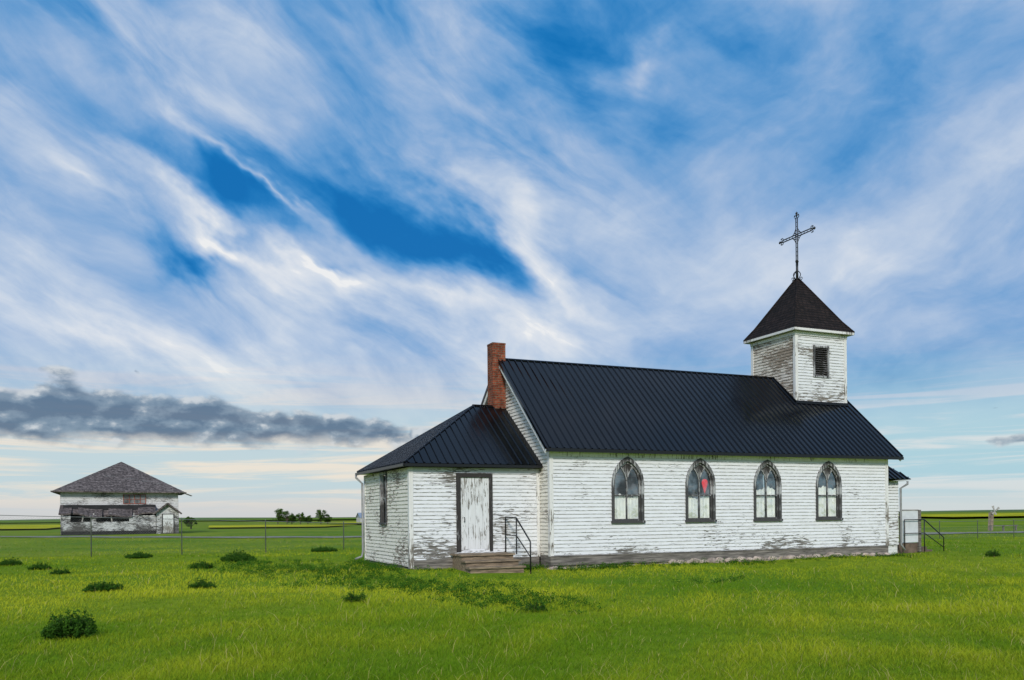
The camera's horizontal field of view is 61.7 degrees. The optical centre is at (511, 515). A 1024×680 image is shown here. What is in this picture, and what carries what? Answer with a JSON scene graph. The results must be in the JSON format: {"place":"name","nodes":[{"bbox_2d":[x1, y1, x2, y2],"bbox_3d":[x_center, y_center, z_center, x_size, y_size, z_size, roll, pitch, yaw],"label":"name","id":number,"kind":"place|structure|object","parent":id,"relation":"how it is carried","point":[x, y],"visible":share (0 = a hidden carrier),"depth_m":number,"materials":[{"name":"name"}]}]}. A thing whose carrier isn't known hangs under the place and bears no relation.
{"place":"outdoors","nodes":[
{"label":"outdoors","id":0,"kind":"place"},
{"bbox_2d":[0,525,60,528],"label":"field","id":1,"kind":"structure","parent":0,"point":[26,526],"depth_m":156.88,"materials":[{"name":"plant"}]},
{"bbox_2d":[50,462,191,534],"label":"house","id":2,"kind":"structure","parent":0,"point":[119,491],"depth_m":84.51,"materials":[{"name":"white wood"}]},
{"bbox_2d":[123,494,145,503],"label":"window","id":3,"kind":"structure","parent":2,"relation":"in","point":[127,498],"depth_m":85.51,"materials":[{"name":"glass"}]},
{"bbox_2d":[0,518,355,522],"bbox_3d":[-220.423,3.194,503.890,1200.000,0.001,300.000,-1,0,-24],"label":"field","id":4,"kind":"structure","parent":0,"point":[179,520],"depth_m":529.72,"materials":[{"name":"green plant"}]},
{"bbox_2d":[208,525,340,527],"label":"field","id":5,"kind":"structure","parent":0,"point":[214,526],"depth_m":132.52,"materials":[{"name":"plant"}]},
{"bbox_2d":[331,522,361,522],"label":"field","id":6,"kind":"structure","parent":0,"point":[346,522],"depth_m":195.13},
{"bbox_2d":[355,513,361,521],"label":"farm shed","id":7,"kind":"structure","parent":6,"relation":"on","point":[358,517],"depth_m":194.13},
{"bbox_2d":[0,511,1023,679],"bbox_3d":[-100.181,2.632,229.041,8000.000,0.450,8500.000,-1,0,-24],"label":"ground","id":8,"kind":"structure","parent":0,"point":[932,521],"depth_m":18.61,"materials":[{"name":"green plant"}]},
{"bbox_2d":[0,556,22,565],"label":"shrub","id":9,"kind":"object","parent":8,"relation":"on","point":[9,561],"visible":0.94,"depth_m":27.35,"materials":[{"name":"green plant"}]},
{"bbox_2d":[27,561,51,569],"bbox_3d":[-14.143,1.490,25.680,0.676,0.299,0.611,-1,0,-24],"label":"shrub","id":10,"kind":"object","parent":8,"relation":"on","point":[41,566],"visible":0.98,"depth_m":25.58,"materials":[{"name":"green plant"}]},
{"bbox_2d":[50,567,72,574],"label":"shrub","id":11,"kind":"object","parent":8,"relation":"on","point":[58,571],"visible":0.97,"depth_m":23.83,"materials":[{"name":"green plant"}]},
{"bbox_2d":[40,609,96,638],"bbox_3d":[-6.018,1.454,11.653,0.696,0.442,0.715,-1,0,-24],"label":"shrub","id":12,"kind":"object","parent":8,"relation":"on","point":[75,627],"visible":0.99,"depth_m":11.48,"materials":[{"name":"green plant"}]},
{"bbox_2d":[81,581,123,591],"bbox_3d":[-9.129,1.579,19.140,0.858,0.225,0.884,-1,0,-24],"label":"shrub","id":13,"kind":"object","parent":8,"relation":"on","point":[102,586],"visible":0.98,"depth_m":18.99,"materials":[{"name":"green plant"}]},
{"bbox_2d":[124,551,152,557],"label":"shrub","id":14,"kind":"object","parent":8,"relation":"on","point":[139,555],"visible":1,"depth_m":32.09,"materials":[{"name":"green plant"}]},
{"bbox_2d":[0,515,361,556],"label":"chain link fence","id":15,"kind":"object","parent":8,"relation":"on","point":[181,519],"visible":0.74,"depth_m":35.31,"materials":[{"name":"metal"}]},
{"bbox_2d":[183,516,197,528],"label":"tree","id":16,"kind":"object","parent":8,"relation":"on","point":[187,522],"visible":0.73,"depth_m":119.83,"materials":[{"name":"green plant"}]},
{"bbox_2d":[187,577,215,588],"bbox_3d":[-7.162,1.554,19.774,0.652,0.270,0.644,-1,0,-24],"label":"shrub","id":17,"kind":"object","parent":8,"relation":"on","point":[201,583],"visible":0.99,"depth_m":19.64,"materials":[{"name":"green plant"}]},
{"bbox_2d":[190,559,212,568],"bbox_3d":[-9.196,1.446,25.345,0.661,0.295,0.631,-1,0,29],"label":"shrub","id":18,"kind":"object","parent":8,"relation":"on","point":[203,565],"visible":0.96,"depth_m":25.26,"materials":[{"name":"green plant"}]},
{"bbox_2d":[217,549,256,561],"bbox_3d":[-9.135,1.336,28.553,1.171,0.447,1.116,-1,0,3],"label":"shrub","id":19,"kind":"object","parent":8,"relation":"on","point":[235,557],"visible":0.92,"depth_m":28.30,"materials":[{"name":"green plant"}]},
{"bbox_2d":[270,508,282,523],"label":"tree","id":20,"kind":"object","parent":8,"relation":"on","point":[279,512],"visible":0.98,"depth_m":189.84,"materials":[{"name":"green plant"}]},
{"bbox_2d":[280,511,293,523],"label":"tree","id":21,"kind":"object","parent":8,"relation":"on","point":[286,517],"visible":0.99,"depth_m":190.78,"materials":[{"name":"green plant"}]},
{"bbox_2d":[288,515,296,522],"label":"tree","id":22,"kind":"object","parent":8,"relation":"on","point":[293,518],"visible":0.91,"depth_m":192.12,"materials":[{"name":"green plant"}]},
{"bbox_2d":[295,513,305,523],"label":"tree","id":23,"kind":"object","parent":8,"relation":"on","point":[301,518],"visible":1,"depth_m":189.95,"materials":[{"name":"green plant"}]},
{"bbox_2d":[305,515,311,523],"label":"tree","id":24,"kind":"object","parent":8,"relation":"on","point":[308,518],"visible":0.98,"depth_m":191.41,"materials":[{"name":"green plant"}]},
{"bbox_2d":[315,510,326,521],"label":"tree","id":25,"kind":"object","parent":8,"relation":"on","point":[319,515],"visible":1,"depth_m":189.45,"materials":[{"name":"green plant"}]},
{"bbox_2d":[311,546,337,551],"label":"shrub","id":26,"kind":"object","parent":8,"relation":"on","point":[325,548],"visible":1,"depth_m":36.76,"materials":[{"name":"green plant"}]},
{"bbox_2d":[323,514,331,523],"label":"tree","id":27,"kind":"object","parent":8,"relation":"on","point":[328,518],"visible":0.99,"depth_m":191.23,"materials":[{"name":"green plant"}]},
{"bbox_2d":[341,590,365,601],"bbox_3d":[-2.929,1.515,16.059,0.470,0.242,0.428,-1,0,8],"label":"shrub","id":28,"kind":"object","parent":8,"relation":"on","point":[353,598],"visible":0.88,"depth_m":15.95,"materials":[{"name":"green plant"}]},
{"bbox_2d":[519,597,547,611],"bbox_3d":[0.379,1.524,14.570,0.463,0.262,0.436,-1,0,-24],"label":"shrub","id":29,"kind":"object","parent":8,"relation":"on","point":[536,607],"visible":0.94,"depth_m":14.52,"materials":[{"name":"green plant"}]},
{"bbox_2d":[188,552,913,613],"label":"weeds","id":30,"kind":"object","parent":8,"relation":"on","point":[396,580],"visible":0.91,"depth_m":21.31,"materials":[{"name":"green plant"}]},
{"bbox_2d":[355,212,943,573],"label":"church","id":31,"kind":"structure","parent":8,"relation":"on","point":[530,462],"depth_m":27.21,"materials":[{"name":"white wood"}]},
{"bbox_2d":[379,472,387,524],"bbox_3d":[-3.915,-0.518,26.259,0.130,1.610,0.810,-1,0,-24],"label":"window","id":32,"kind":"structure","parent":31,"relation":"in","point":[381,475],"depth_m":26.50,"materials":[{"name":"grey glass"}]},
{"bbox_2d":[456,473,492,551],"bbox_3d":[-1.079,-0.090,24.582,1.110,2.240,0.132,-1,0,-24],"label":"door","id":33,"kind":"structure","parent":31,"relation":"in","point":[474,496],"depth_m":24.59,"materials":[{"name":"paint"}]},
{"bbox_2d":[610,456,645,522],"bbox_3d":[3.471,-0.768,25.843,1.160,2.010,0.201,-1,0,-24],"label":"window","id":34,"kind":"structure","parent":31,"relation":"in","point":[624,510],"depth_m":25.88,"materials":[{"name":"white glass"}]},
{"bbox_2d":[685,458,716,521],"bbox_3d":[5.890,-0.791,26.902,1.160,2.010,0.202,-1,0,-24],"label":"window","id":35,"kind":"structure","parent":31,"relation":"in","point":[699,465],"depth_m":26.94,"materials":[{"name":"white glass"}]},
{"bbox_2d":[702,479,707,492],"bbox_3d":[6.086,-0.873,27.063,0.237,0.551,0.045,-1,0,-24],"label":"balloon","id":36,"kind":"object","parent":31,"relation":"attached to","point":[704,483],"visible":1,"depth_m":27.05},
{"bbox_2d":[753,459,782,520],"bbox_3d":[8.308,-0.814,27.960,1.160,2.010,0.202,-1,0,-24],"label":"window","id":37,"kind":"structure","parent":31,"relation":"in","point":[767,466],"depth_m":28.00,"materials":[{"name":"white glass"}]},
{"bbox_2d":[813,345,829,377],"bbox_3d":[11.348,-5.648,31.535,0.750,1.180,0.132,-1,0,-24],"label":"louvered window","id":38,"kind":"structure","parent":31,"relation":"in","point":[819,359],"depth_m":31.54,"materials":[{"name":"wood"}]},
{"bbox_2d":[815,461,842,519],"bbox_3d":[10.686,-0.837,29.000,1.160,2.010,0.202,-1,0,-24],"label":"window","id":39,"kind":"structure","parent":31,"relation":"in","point":[834,497],"depth_m":29.05,"materials":[{"name":"white glass"}]},
{"bbox_2d":[921,519,1023,539],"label":"chain link fence","id":40,"kind":"object","parent":8,"relation":"on","point":[977,530],"visible":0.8,"depth_m":54.30,"materials":[{"name":"metal"}]},
{"bbox_2d":[985,548,999,556],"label":"shrub","id":41,"kind":"object","parent":8,"relation":"on","point":[993,554],"visible":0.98,"depth_m":29.46,"materials":[{"name":"green plant"}]},
{"bbox_2d":[988,506,999,530],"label":"wooden windmill","id":42,"kind":"object","parent":8,"relation":"on","point":[991,518],"visible":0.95,"depth_m":75.85,"materials":[{"name":"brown wood"}]},
{"bbox_2d":[989,525,1017,530],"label":"rail fence","id":43,"kind":"object","parent":8,"relation":"on","point":[990,527],"visible":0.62,"depth_m":74.22,"materials":[{"name":"grey wood"}]},
{"bbox_2d":[0,531,1023,537],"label":"road","id":44,"kind":"structure","parent":0,"point":[361,536],"depth_m":67.22,"materials":[{"name":"grey asphalt"}]},
{"bbox_2d":[0,509,1023,520],"bbox_3d":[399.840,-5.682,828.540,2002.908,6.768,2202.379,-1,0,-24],"label":"hill","id":45,"kind":"structure","parent":0,"point":[354,517],"depth_m":1458.88,"materials":[{"name":"green plant"}]},
{"bbox_2d":[0,0,1023,519],"label":"sky","id":46,"kind":"structure","parent":0,"point":[253,252],"materials":[{"name":"blue"}]},
{"bbox_2d":[921,513,1023,516],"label":"field","id":47,"kind":"structure","parent":0,"point":[970,515],"depth_m":254.85,"materials":[{"name":"plant"}]}
]}

